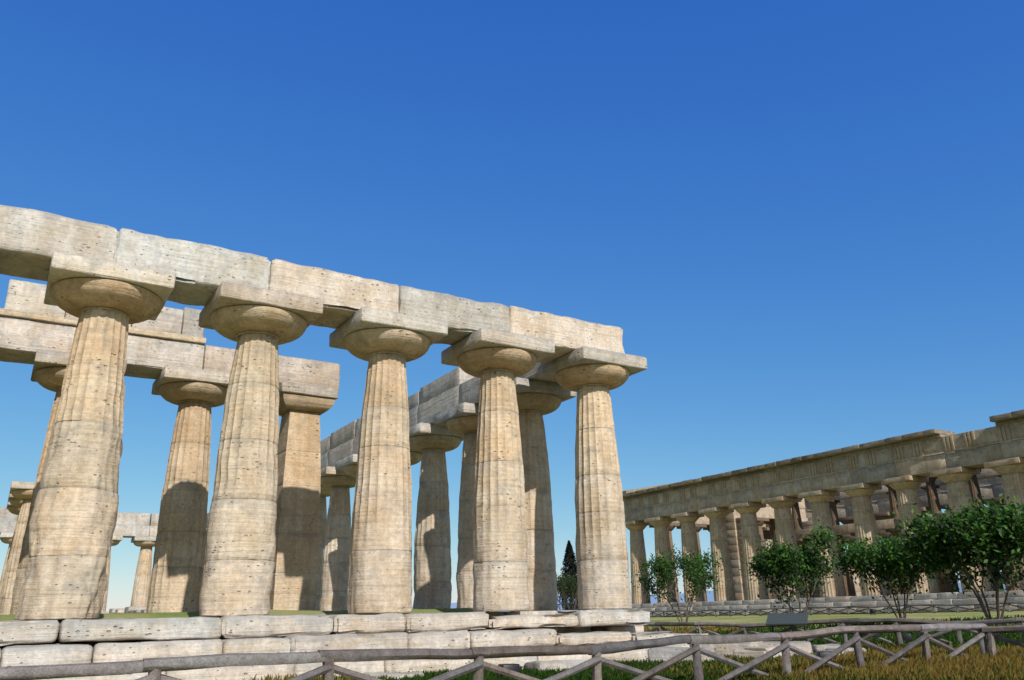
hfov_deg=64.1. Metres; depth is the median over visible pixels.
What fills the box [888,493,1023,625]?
tree
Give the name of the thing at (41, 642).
basilica krepidoma
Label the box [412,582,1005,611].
shrubs
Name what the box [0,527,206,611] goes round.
basilica columns
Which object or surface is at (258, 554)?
basilica columns
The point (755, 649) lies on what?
fallen blocks
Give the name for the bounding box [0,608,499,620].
basilica earth floor
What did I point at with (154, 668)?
fence
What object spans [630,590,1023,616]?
neptune krepidoma
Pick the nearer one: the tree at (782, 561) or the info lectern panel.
the info lectern panel
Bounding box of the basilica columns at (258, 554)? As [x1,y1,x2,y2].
[10,251,646,619]
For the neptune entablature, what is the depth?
75.46 m
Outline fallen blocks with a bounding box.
[363,633,865,679]
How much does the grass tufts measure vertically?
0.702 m
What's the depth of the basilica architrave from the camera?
19.45 m
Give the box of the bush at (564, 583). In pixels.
[557,568,578,609]
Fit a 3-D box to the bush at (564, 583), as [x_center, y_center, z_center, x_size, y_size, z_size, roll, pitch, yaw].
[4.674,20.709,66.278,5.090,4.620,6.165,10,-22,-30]
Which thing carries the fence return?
on the ground
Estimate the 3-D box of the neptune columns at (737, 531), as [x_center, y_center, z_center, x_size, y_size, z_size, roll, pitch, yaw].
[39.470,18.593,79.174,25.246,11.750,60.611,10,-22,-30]
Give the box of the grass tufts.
[215,614,1023,679]
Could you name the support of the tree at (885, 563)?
on the ground
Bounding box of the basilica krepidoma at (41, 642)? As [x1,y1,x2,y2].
[0,606,689,679]
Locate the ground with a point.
(763, 618)
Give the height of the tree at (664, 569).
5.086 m
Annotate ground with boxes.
[645,610,1023,638]
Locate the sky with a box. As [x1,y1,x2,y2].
[0,0,1023,611]
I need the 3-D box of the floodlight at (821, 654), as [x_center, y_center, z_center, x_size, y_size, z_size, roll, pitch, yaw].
[5.597,5.738,14.545,0.380,0.360,0.220,-1,-19,-1]
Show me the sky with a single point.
(804, 218)
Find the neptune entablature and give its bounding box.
[622,409,1023,527]
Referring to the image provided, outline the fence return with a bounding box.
[982,625,1023,655]
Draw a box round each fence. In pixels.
[0,623,987,679]
[644,602,1023,617]
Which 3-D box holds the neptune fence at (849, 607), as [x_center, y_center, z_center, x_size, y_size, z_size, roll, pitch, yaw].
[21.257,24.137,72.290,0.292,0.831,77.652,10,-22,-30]
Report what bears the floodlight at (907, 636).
on the ground
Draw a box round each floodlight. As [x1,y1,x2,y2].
[498,663,519,677]
[815,651,835,661]
[901,633,912,641]
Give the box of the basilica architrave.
[0,203,625,537]
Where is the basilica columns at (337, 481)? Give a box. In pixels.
[0,454,357,614]
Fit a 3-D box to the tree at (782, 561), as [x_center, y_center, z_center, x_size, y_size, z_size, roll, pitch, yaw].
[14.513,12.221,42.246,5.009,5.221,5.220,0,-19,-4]
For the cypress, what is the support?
on the ground
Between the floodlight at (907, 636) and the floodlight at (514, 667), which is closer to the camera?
the floodlight at (514, 667)
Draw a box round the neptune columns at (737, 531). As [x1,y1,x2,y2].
[625,457,1023,603]
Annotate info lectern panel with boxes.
[766,613,807,640]
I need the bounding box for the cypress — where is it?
[560,540,577,609]
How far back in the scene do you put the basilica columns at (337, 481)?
35.48 m

